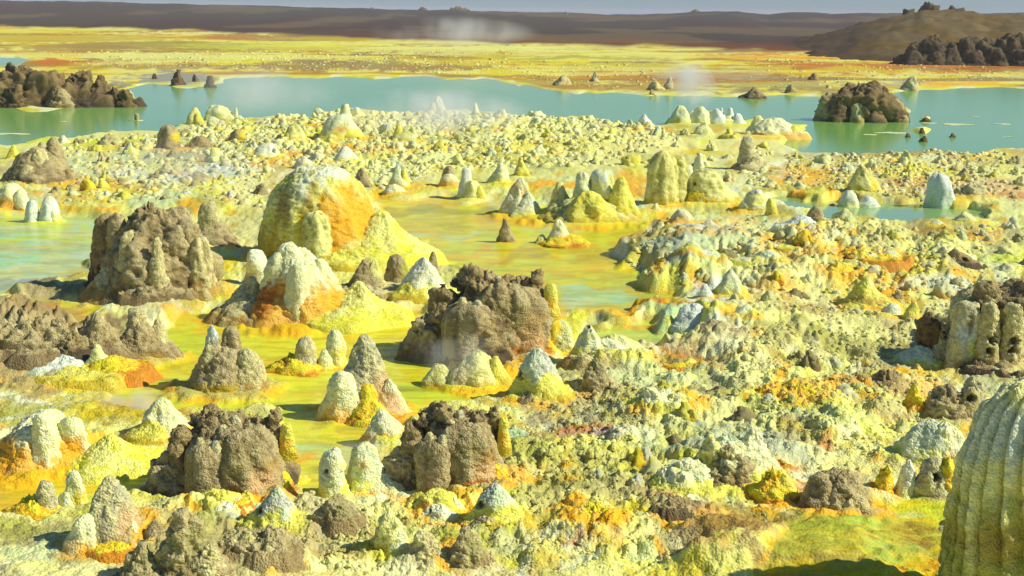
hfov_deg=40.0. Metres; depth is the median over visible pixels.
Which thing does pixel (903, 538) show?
brine pool
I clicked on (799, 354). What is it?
rock hummock
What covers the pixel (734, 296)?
salt hummock
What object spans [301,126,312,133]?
salt hummock
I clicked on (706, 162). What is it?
salt hummock
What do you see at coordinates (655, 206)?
salt mound
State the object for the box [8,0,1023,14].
sky
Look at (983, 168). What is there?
salt hummock
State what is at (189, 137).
salt hummock
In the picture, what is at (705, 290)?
salt cone
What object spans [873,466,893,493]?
orange clump
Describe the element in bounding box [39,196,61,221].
salt mound
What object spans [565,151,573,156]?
salt hummock
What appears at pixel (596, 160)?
salt hummock
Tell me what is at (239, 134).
boulder
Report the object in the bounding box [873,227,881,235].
salt hummock
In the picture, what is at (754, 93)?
shore heap
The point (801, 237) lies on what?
salt hummock
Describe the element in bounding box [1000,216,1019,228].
salt hummock
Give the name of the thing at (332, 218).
salt dome
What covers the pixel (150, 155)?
salt hummock
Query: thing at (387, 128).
salt hummock
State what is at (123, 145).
rock hummock
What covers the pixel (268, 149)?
salt mound
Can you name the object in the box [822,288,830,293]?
salt hummock
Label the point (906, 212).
pond water
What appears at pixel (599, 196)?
salt mound
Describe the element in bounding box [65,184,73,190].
rock hummock
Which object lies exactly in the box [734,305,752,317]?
salt cone
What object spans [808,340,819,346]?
salt hummock
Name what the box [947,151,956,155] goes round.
salt hummock
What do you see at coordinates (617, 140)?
salt hummock
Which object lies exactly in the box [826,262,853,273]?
salt lump
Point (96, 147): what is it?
salt hummock
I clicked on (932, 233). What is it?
rock hummock
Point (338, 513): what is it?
olive heap
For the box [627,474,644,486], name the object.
salt hummock
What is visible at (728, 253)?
rock hummock
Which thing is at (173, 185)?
salt cone
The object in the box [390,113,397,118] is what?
salt hummock
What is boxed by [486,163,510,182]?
salt cone
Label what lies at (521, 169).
salt cone
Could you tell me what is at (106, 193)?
salt hummock
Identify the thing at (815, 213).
brown rock
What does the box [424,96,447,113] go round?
salt cone
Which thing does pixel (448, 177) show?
salt mound
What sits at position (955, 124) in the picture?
salt film
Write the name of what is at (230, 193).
salt hummock
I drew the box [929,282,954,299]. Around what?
salt hummock
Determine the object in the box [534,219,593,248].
salt mound
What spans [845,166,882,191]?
salt cone
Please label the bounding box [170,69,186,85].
rock stub
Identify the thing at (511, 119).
salt hummock
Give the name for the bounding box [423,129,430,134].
salt hummock
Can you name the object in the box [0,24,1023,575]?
ground
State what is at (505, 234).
brown pillar
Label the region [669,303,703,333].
salt mound
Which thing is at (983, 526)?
fluted mound
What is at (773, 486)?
clump
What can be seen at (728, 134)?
salt hummock
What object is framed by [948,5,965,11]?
summit rock
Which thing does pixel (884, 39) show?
hill
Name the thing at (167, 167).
brown mound
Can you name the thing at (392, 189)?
salt mound
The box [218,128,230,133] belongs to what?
salt hummock
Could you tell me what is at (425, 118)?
salt hummock
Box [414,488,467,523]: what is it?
salt lump
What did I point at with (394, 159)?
salt hummock
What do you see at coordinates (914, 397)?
orange clump
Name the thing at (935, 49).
crag
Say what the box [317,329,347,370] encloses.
salt cone
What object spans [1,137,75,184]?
brown mound
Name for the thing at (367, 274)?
brown cone
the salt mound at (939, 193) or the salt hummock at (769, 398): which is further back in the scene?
the salt mound at (939, 193)
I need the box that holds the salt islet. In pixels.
[665,105,746,123]
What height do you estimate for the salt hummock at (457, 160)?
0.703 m
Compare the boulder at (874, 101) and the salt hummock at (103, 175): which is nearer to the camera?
the salt hummock at (103, 175)
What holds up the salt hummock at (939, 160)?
on the ground
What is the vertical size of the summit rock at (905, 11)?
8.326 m
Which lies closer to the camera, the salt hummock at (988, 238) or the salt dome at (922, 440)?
the salt dome at (922, 440)
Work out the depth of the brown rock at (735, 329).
25.04 m
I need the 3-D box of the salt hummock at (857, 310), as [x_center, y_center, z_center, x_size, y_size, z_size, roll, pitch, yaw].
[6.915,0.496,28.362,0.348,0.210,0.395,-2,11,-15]
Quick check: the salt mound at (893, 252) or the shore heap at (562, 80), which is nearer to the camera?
the salt mound at (893, 252)
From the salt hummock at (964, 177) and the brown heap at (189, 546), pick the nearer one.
the brown heap at (189, 546)
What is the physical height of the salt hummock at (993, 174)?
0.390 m
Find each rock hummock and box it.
[38,142,46,147]
[49,186,61,192]
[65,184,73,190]
[70,138,83,143]
[97,134,119,144]
[97,151,112,162]
[114,177,127,182]
[120,140,133,147]
[146,171,164,178]
[159,194,171,199]
[166,150,177,157]
[181,128,190,132]
[189,180,196,186]
[252,183,268,194]
[666,434,681,445]
[710,386,725,390]
[716,247,738,258]
[729,406,757,421]
[786,175,797,181]
[786,288,809,298]
[794,350,804,357]
[796,349,820,371]
[888,336,899,342]
[890,291,903,298]
[927,231,936,236]
[949,165,958,171]
[950,277,964,287]
[956,168,972,176]
[1006,155,1023,164]
[1012,233,1023,242]
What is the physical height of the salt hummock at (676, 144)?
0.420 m
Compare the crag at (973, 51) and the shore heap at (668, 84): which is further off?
the crag at (973, 51)
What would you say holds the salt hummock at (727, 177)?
on the ground
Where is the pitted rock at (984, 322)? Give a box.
[940,278,1023,377]
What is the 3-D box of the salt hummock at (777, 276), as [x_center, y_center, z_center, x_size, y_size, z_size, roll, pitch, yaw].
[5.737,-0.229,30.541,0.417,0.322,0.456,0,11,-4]
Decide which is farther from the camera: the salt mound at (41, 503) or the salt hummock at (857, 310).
the salt hummock at (857, 310)
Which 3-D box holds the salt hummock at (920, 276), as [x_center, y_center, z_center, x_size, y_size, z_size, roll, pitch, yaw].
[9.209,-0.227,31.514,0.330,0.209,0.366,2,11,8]
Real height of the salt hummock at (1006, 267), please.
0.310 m
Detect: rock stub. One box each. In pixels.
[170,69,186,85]
[192,74,198,81]
[204,75,216,87]
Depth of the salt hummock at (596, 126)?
69.36 m
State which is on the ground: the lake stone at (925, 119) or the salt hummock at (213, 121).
the salt hummock at (213, 121)
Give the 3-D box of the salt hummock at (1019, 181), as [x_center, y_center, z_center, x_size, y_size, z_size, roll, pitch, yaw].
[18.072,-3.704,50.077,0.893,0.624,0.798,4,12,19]
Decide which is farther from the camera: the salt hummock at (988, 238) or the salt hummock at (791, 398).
the salt hummock at (988, 238)
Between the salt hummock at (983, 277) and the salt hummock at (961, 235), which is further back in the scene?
the salt hummock at (961, 235)
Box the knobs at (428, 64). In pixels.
[39,48,1013,88]
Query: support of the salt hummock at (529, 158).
on the ground
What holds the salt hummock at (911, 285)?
on the ground
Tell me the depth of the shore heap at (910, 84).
116.84 m
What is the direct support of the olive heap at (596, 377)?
on the ground
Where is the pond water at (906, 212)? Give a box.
[772,197,985,220]
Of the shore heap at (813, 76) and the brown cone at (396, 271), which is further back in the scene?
the shore heap at (813, 76)
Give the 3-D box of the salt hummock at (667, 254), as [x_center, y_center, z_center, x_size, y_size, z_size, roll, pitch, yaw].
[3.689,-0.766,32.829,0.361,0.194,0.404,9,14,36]
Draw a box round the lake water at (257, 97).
[0,58,1023,154]
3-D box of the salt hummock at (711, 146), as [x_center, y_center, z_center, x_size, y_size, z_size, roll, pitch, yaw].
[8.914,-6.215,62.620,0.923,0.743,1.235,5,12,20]
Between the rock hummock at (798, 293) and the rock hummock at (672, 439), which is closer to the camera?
the rock hummock at (672, 439)
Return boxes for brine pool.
[0,209,94,293]
[0,466,147,510]
[33,299,102,320]
[111,309,517,494]
[376,200,672,312]
[594,322,672,344]
[757,496,945,575]
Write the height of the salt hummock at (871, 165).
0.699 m
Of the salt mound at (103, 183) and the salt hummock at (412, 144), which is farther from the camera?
the salt hummock at (412, 144)
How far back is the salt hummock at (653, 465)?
17.92 m
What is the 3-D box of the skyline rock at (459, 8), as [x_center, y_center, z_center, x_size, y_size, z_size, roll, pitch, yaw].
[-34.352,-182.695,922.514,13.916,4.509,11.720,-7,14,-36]
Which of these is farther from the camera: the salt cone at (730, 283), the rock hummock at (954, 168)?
the rock hummock at (954, 168)
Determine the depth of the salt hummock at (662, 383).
21.53 m
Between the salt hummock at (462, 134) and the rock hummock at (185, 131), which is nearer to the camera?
the salt hummock at (462, 134)
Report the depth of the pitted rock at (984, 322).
23.75 m
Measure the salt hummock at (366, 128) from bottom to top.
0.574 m
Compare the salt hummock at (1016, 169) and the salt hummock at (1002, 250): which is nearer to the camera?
the salt hummock at (1002, 250)
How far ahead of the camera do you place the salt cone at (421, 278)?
29.16 m
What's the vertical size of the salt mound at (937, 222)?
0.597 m
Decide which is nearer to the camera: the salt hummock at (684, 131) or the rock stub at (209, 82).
the salt hummock at (684, 131)
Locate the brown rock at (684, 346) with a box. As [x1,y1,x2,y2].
[676,342,698,352]
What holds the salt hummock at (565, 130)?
on the ground
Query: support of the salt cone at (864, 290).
on the ground
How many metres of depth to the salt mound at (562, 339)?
24.62 m
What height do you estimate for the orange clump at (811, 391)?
0.564 m
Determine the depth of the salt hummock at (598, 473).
17.91 m
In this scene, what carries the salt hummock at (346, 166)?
on the ground
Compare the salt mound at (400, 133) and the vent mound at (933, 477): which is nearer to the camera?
the vent mound at (933, 477)
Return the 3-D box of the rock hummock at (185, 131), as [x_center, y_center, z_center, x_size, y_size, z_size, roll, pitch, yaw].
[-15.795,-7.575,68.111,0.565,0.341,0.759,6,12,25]
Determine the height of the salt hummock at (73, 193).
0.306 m
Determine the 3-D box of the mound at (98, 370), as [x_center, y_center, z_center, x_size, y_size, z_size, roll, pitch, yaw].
[-6.935,1.337,23.062,2.870,0.799,2.237,1,11,0]
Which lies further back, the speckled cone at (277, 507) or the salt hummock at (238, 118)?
the salt hummock at (238, 118)
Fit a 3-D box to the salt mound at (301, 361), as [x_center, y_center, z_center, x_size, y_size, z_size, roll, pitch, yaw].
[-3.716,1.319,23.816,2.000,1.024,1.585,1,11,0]
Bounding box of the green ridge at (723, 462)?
[648,427,781,498]
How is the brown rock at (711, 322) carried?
on the ground
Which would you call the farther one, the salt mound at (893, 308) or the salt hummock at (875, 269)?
the salt hummock at (875, 269)
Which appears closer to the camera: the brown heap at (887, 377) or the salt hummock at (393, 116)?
the brown heap at (887, 377)
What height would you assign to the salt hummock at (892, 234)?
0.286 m
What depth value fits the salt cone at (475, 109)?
81.64 m
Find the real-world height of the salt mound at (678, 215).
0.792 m
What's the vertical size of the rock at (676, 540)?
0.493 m
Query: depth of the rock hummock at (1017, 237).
37.62 m
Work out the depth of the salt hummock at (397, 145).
59.13 m
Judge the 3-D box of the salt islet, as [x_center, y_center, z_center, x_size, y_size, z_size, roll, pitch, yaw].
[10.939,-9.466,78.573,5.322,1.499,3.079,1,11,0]
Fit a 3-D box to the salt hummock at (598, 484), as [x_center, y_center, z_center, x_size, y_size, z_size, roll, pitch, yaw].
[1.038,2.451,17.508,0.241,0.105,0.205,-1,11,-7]
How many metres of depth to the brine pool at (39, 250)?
35.55 m
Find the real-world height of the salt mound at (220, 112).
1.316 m
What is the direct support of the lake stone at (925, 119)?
in the lake water at (257, 97)
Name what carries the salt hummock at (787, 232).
on the ground
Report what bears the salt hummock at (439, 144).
on the ground
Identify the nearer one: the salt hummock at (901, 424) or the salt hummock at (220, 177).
the salt hummock at (901, 424)
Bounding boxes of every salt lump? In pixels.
[203,488,254,516]
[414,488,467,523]
[661,358,695,371]
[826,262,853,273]
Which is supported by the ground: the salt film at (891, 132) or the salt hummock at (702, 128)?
the salt hummock at (702, 128)
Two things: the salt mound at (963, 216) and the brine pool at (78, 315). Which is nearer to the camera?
the brine pool at (78, 315)
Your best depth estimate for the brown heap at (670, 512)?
16.56 m
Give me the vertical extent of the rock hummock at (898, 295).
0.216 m
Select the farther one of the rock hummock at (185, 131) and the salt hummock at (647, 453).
the rock hummock at (185, 131)
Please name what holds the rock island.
in the lake water at (257, 97)
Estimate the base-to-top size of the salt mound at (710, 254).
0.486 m
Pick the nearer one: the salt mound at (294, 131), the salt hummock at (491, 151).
the salt hummock at (491, 151)
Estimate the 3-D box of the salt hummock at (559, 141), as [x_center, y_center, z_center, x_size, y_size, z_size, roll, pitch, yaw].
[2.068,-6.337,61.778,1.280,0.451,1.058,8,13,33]
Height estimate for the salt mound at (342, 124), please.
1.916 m
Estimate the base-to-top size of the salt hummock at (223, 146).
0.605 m
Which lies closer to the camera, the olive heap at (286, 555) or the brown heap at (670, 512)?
the olive heap at (286, 555)
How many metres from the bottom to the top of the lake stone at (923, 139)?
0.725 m
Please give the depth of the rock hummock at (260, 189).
44.96 m
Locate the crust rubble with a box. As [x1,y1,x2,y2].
[11,303,943,573]
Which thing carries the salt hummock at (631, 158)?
on the ground
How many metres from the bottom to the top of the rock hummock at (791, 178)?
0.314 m
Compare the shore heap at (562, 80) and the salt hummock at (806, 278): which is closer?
the salt hummock at (806, 278)
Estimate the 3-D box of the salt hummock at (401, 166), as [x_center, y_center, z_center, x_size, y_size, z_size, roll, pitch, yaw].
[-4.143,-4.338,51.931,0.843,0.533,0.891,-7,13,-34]
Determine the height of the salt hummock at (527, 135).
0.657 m
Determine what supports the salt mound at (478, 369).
on the ground
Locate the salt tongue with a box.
[740,115,811,139]
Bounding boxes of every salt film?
[0,133,25,134]
[875,132,904,133]
[943,123,973,124]
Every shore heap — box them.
[552,75,570,85]
[589,72,598,81]
[647,81,664,89]
[663,76,673,88]
[738,87,767,98]
[784,84,797,92]
[808,73,818,79]
[900,76,918,90]
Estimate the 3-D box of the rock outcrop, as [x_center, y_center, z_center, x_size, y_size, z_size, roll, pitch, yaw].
[6.710,1.822,20.955,1.995,1.004,1.513,1,11,0]
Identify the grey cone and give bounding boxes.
[61,475,141,563]
[314,334,411,427]
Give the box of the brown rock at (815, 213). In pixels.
[807,205,824,221]
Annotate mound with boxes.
[0,182,28,211]
[0,408,163,484]
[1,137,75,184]
[1,480,59,520]
[24,200,38,222]
[24,344,163,393]
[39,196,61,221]
[78,201,224,306]
[79,179,96,190]
[97,178,110,188]
[119,306,183,359]
[159,162,174,173]
[186,108,204,124]
[186,325,269,392]
[190,171,210,179]
[197,201,241,247]
[203,241,414,334]
[204,105,237,120]
[244,249,266,283]
[253,142,278,156]
[265,336,323,376]
[283,123,308,140]
[317,104,363,139]
[334,146,357,161]
[346,441,405,497]
[383,184,405,194]
[393,123,417,140]
[419,350,511,387]
[437,166,459,186]
[456,167,485,199]
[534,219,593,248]
[537,169,640,222]
[550,319,574,351]
[651,203,661,210]
[668,209,693,222]
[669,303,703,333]
[686,153,740,202]
[701,249,719,258]
[730,249,779,268]
[737,189,767,210]
[763,243,797,252]
[764,198,777,215]
[837,190,880,207]
[882,303,901,314]
[883,250,900,256]
[893,457,954,500]
[922,173,954,208]
[929,220,942,225]
[938,376,1023,575]
[953,180,988,195]
[954,211,977,221]
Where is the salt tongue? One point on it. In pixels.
(759, 125)
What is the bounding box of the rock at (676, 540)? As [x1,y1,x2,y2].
[665,536,683,550]
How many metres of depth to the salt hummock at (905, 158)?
57.17 m
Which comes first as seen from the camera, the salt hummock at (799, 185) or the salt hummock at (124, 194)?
the salt hummock at (124, 194)
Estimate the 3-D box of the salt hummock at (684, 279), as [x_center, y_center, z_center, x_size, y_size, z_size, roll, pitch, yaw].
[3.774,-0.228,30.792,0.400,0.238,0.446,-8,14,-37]
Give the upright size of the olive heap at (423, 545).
0.765 m
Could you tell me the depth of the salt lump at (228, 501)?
16.50 m
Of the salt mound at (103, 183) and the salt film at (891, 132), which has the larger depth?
the salt film at (891, 132)
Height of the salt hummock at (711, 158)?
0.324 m
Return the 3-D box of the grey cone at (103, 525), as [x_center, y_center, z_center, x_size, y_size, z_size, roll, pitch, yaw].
[-4.468,2.659,15.559,1.740,1.147,1.763,1,11,0]
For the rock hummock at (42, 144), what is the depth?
59.19 m
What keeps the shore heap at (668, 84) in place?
on the ground
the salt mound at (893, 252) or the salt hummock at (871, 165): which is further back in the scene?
the salt hummock at (871, 165)
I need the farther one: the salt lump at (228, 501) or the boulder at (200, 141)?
the boulder at (200, 141)
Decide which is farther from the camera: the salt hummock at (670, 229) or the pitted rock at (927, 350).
the salt hummock at (670, 229)
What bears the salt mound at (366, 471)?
on the ground
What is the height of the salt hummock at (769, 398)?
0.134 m
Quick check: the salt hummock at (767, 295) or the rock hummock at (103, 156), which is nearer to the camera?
the salt hummock at (767, 295)
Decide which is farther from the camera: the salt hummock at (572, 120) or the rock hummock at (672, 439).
the salt hummock at (572, 120)
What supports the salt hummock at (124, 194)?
on the ground
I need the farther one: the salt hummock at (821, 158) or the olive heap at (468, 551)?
the salt hummock at (821, 158)
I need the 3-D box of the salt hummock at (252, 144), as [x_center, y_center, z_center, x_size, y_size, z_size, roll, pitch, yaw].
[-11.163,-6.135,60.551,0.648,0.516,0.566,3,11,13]
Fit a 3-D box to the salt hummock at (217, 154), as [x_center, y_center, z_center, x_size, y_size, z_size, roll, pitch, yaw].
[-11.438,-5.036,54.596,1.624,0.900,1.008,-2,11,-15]
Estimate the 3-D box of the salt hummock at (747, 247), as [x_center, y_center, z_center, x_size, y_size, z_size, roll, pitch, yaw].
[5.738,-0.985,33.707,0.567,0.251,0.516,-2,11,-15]
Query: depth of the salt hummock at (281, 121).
69.61 m
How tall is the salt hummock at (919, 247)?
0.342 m
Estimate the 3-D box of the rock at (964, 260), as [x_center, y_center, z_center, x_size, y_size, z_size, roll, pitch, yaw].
[10.595,-0.569,33.359,1.554,0.758,1.353,-8,14,-36]
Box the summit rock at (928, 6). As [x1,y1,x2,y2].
[918,2,940,11]
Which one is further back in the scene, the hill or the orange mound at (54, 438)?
the hill
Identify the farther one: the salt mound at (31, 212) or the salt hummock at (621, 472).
the salt mound at (31, 212)
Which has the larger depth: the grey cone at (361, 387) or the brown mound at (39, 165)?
the brown mound at (39, 165)
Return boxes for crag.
[890,34,962,64]
[953,36,996,65]
[990,32,1023,65]
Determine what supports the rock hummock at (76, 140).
on the ground
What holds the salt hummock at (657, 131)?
on the ground
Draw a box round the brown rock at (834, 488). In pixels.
[796,467,877,515]
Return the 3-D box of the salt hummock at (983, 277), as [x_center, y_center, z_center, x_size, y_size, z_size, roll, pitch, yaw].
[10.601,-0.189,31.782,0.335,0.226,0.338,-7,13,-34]
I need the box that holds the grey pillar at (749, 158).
[731,135,781,170]
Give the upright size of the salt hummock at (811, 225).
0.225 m
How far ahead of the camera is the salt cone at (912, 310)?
27.80 m
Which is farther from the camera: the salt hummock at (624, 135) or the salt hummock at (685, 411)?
the salt hummock at (624, 135)
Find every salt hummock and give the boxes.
[58,135,69,143]
[62,198,71,203]
[67,190,79,195]
[90,144,101,151]
[90,176,97,183]
[100,171,109,178]
[102,190,109,195]
[110,191,133,199]
[122,143,138,154]
[137,174,145,178]
[141,137,150,143]
[144,152,154,158]
[144,181,153,187]
[181,190,190,194]
[183,134,196,139]
[204,147,228,162]
[207,116,224,126]
[217,141,228,150]
[217,174,225,180]
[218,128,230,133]
[225,190,236,197]
[232,115,246,121]
[247,140,257,147]
[263,165,274,172]
[275,118,288,128]
[288,145,296,150]
[292,156,312,168]
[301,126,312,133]
[308,151,324,160]
[312,108,325,116]
[340,163,358,171]
[350,107,363,117]
[361,124,373,131]
[366,160,377,168]
[378,124,393,133]
[389,141,402,150]
[389,157,398,161]
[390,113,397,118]
[390,163,408,172]
[406,140,420,149]
[420,115,430,122]
[420,125,431,130]
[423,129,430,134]
[430,140,447,151]
[452,154,465,165]
[454,132,465,138]
[460,117,469,125]
[465,125,476,131]
[485,148,496,156]
[493,109,507,119]
[496,139,510,145]
[504,116,517,124]
[516,132,536,139]
[526,156,535,162]
[528,117,540,125]
[530,110,545,116]
[530,144,546,155]
[541,129,550,137]
[554,138,568,143]
[561,127,568,133]
[563,117,578,124]
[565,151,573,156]
[589,124,603,128]
[589,155,606,164]
[592,481,604,487]
[593,467,604,478]
[612,469,627,478]
[613,138,623,143]
[621,133,627,138]
[621,154,640,164]
[626,119,636,127]
[627,447,646,469]
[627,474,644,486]
[639,456,667,474]
[641,447,652,460]
[649,126,664,135]
[655,379,672,388]
[663,251,672,258]
[664,227,674,232]
[671,141,680,147]
[674,401,697,421]
[678,272,692,283]
[680,128,690,134]
[691,154,709,165]
[693,121,713,134]
[693,267,709,282]
[697,363,708,373]
[700,220,717,225]
[706,140,717,150]
[707,156,717,160]
[717,128,738,138]
[722,153,732,158]
[723,171,735,181]
[729,293,738,299]
[731,388,741,395]
[739,242,762,253]
[742,277,756,287]
[749,288,757,294]
[757,141,769,148]
[760,290,775,300]
[761,393,775,403]
[764,179,776,186]
[770,270,784,284]
[774,225,797,240]
[784,393,798,404]
[792,182,810,189]
[794,229,814,246]
[800,273,812,283]
[805,223,815,228]
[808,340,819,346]
[812,153,831,163]
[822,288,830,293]
[831,357,847,370]
[832,208,856,224]
[836,384,859,400]
[838,163,854,171]
[850,278,859,285]
[852,308,861,313]
[855,262,867,268]
[866,159,878,170]
[866,265,880,274]
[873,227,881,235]
[878,168,893,177]
[886,229,901,240]
[890,417,908,431]
[898,150,913,164]
[901,280,920,291]
[902,164,915,173]
[911,187,921,194]
[915,242,923,250]
[918,274,928,280]
[921,235,929,241]
[921,261,939,267]
[928,252,939,258]
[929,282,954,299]
[934,156,947,163]
[934,229,958,239]
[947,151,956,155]
[956,230,968,240]
[960,173,970,180]
[977,165,993,172]
[977,229,987,236]
[977,275,986,280]
[980,235,995,242]
[987,171,998,177]
[993,262,1014,272]
[996,246,1013,254]
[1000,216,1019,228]
[1010,166,1019,173]
[1013,176,1023,186]
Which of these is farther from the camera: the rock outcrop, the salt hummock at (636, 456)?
the rock outcrop
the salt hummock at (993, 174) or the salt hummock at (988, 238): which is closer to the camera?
the salt hummock at (988, 238)
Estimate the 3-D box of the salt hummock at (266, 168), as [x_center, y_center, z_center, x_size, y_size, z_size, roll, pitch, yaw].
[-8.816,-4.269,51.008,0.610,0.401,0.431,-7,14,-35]
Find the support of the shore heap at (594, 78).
on the ground
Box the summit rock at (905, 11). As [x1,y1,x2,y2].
[902,8,914,14]
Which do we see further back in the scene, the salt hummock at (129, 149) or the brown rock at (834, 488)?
the salt hummock at (129, 149)
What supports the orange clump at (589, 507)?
on the ground
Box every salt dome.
[257,166,448,272]
[891,419,964,464]
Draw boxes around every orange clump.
[567,501,610,518]
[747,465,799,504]
[786,383,841,402]
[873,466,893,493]
[902,384,924,412]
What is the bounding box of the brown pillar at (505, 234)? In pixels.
[496,218,514,241]
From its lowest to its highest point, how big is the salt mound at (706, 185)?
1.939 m
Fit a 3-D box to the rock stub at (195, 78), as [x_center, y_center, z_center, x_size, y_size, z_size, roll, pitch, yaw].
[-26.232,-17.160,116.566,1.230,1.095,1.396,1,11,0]
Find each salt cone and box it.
[5,145,18,158]
[58,470,87,506]
[122,397,192,445]
[169,182,177,188]
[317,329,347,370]
[318,447,350,497]
[353,408,403,447]
[388,166,410,186]
[388,251,446,303]
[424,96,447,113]
[470,102,479,114]
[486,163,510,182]
[498,177,540,217]
[513,157,529,176]
[638,114,653,125]
[652,222,664,230]
[698,284,713,296]
[714,269,750,297]
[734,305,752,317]
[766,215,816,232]
[841,276,892,305]
[843,251,914,272]
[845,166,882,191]
[902,301,919,318]
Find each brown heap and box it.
[113,507,235,575]
[143,519,165,539]
[648,492,696,521]
[871,369,898,386]
[892,409,909,423]
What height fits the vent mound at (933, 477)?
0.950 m
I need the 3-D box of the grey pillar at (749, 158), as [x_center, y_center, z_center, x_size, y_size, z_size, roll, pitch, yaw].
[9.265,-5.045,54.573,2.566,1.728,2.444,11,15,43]
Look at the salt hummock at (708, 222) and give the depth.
37.33 m
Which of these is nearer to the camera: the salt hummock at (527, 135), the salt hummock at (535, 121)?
the salt hummock at (527, 135)
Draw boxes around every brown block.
[139,403,301,496]
[381,399,511,492]
[394,263,559,369]
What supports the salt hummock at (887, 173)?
on the ground
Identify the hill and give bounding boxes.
[792,9,1023,60]
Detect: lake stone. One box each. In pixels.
[134,113,138,119]
[918,136,927,141]
[920,117,931,121]
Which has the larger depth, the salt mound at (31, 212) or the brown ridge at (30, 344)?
the salt mound at (31, 212)
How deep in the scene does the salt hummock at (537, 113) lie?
78.48 m
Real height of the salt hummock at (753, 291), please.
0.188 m
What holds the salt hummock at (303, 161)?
on the ground
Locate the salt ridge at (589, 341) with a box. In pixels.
[556,324,651,370]
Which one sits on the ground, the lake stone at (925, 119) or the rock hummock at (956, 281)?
the rock hummock at (956, 281)
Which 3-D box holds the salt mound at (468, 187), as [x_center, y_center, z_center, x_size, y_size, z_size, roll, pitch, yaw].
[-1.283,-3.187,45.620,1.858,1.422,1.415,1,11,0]
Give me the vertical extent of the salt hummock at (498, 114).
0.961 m
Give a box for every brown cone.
[341,259,401,299]
[355,168,371,187]
[384,253,408,282]
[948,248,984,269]
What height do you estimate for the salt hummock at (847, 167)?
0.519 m
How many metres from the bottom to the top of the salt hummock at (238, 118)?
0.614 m
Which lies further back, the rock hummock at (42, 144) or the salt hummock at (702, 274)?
the rock hummock at (42, 144)
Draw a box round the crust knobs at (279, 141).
[59,107,1023,316]
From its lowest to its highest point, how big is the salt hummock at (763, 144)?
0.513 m
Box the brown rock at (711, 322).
[700,318,717,328]
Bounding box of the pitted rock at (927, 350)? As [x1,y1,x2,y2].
[888,311,948,368]
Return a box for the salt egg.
[644,150,688,204]
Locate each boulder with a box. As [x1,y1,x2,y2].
[155,124,181,149]
[189,136,213,147]
[228,129,246,139]
[813,80,909,122]
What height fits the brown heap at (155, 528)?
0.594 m
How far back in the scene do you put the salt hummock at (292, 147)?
59.32 m
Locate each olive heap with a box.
[225,524,308,573]
[309,493,375,539]
[370,510,408,555]
[408,531,447,560]
[449,525,492,569]
[582,358,611,391]
[631,387,694,412]
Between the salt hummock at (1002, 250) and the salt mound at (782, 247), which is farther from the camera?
the salt hummock at (1002, 250)
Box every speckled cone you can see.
[246,487,299,533]
[463,483,533,532]
[507,348,575,404]
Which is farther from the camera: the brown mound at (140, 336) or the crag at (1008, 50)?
the crag at (1008, 50)
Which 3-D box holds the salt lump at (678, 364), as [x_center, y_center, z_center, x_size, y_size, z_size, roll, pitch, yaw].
[2.803,1.431,23.553,1.276,0.524,1.105,1,11,0]
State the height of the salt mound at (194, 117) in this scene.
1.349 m
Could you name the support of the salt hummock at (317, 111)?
on the ground
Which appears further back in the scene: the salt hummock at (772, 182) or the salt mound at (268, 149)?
the salt mound at (268, 149)
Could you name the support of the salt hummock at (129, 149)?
on the ground
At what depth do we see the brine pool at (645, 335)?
26.75 m
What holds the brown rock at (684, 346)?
on the ground
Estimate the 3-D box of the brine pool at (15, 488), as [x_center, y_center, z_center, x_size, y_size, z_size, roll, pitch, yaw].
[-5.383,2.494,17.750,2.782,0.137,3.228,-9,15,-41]
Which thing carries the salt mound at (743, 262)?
on the ground
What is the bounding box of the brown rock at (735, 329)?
[728,328,743,331]
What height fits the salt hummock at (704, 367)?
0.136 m
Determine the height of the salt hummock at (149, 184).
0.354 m
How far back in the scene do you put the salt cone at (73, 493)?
17.04 m
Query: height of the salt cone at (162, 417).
0.931 m
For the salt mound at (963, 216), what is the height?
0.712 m
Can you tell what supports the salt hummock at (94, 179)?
on the ground
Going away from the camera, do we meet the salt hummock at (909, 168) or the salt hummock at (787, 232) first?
the salt hummock at (787, 232)
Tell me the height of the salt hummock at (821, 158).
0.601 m
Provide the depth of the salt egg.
43.47 m
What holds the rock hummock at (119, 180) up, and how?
on the ground
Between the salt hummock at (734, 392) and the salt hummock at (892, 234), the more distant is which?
the salt hummock at (892, 234)
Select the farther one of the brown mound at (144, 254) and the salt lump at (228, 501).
the brown mound at (144, 254)
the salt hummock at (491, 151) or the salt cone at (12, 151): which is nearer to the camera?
the salt cone at (12, 151)
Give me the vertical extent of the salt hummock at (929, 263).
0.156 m
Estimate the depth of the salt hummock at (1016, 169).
54.27 m
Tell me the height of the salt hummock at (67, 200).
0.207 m
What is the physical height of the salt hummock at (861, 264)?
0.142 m
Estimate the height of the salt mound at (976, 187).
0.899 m
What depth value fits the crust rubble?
19.78 m
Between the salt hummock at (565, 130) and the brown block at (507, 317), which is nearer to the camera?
the brown block at (507, 317)
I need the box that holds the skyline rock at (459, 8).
[450,6,469,10]
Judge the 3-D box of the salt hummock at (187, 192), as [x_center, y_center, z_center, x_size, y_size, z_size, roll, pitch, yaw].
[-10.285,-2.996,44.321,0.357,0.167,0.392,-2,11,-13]
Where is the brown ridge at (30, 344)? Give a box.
[0,312,141,370]
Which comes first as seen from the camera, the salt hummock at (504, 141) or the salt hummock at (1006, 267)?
the salt hummock at (1006, 267)
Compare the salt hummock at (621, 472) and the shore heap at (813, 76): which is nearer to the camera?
the salt hummock at (621, 472)
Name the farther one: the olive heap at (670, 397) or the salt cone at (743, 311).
the salt cone at (743, 311)

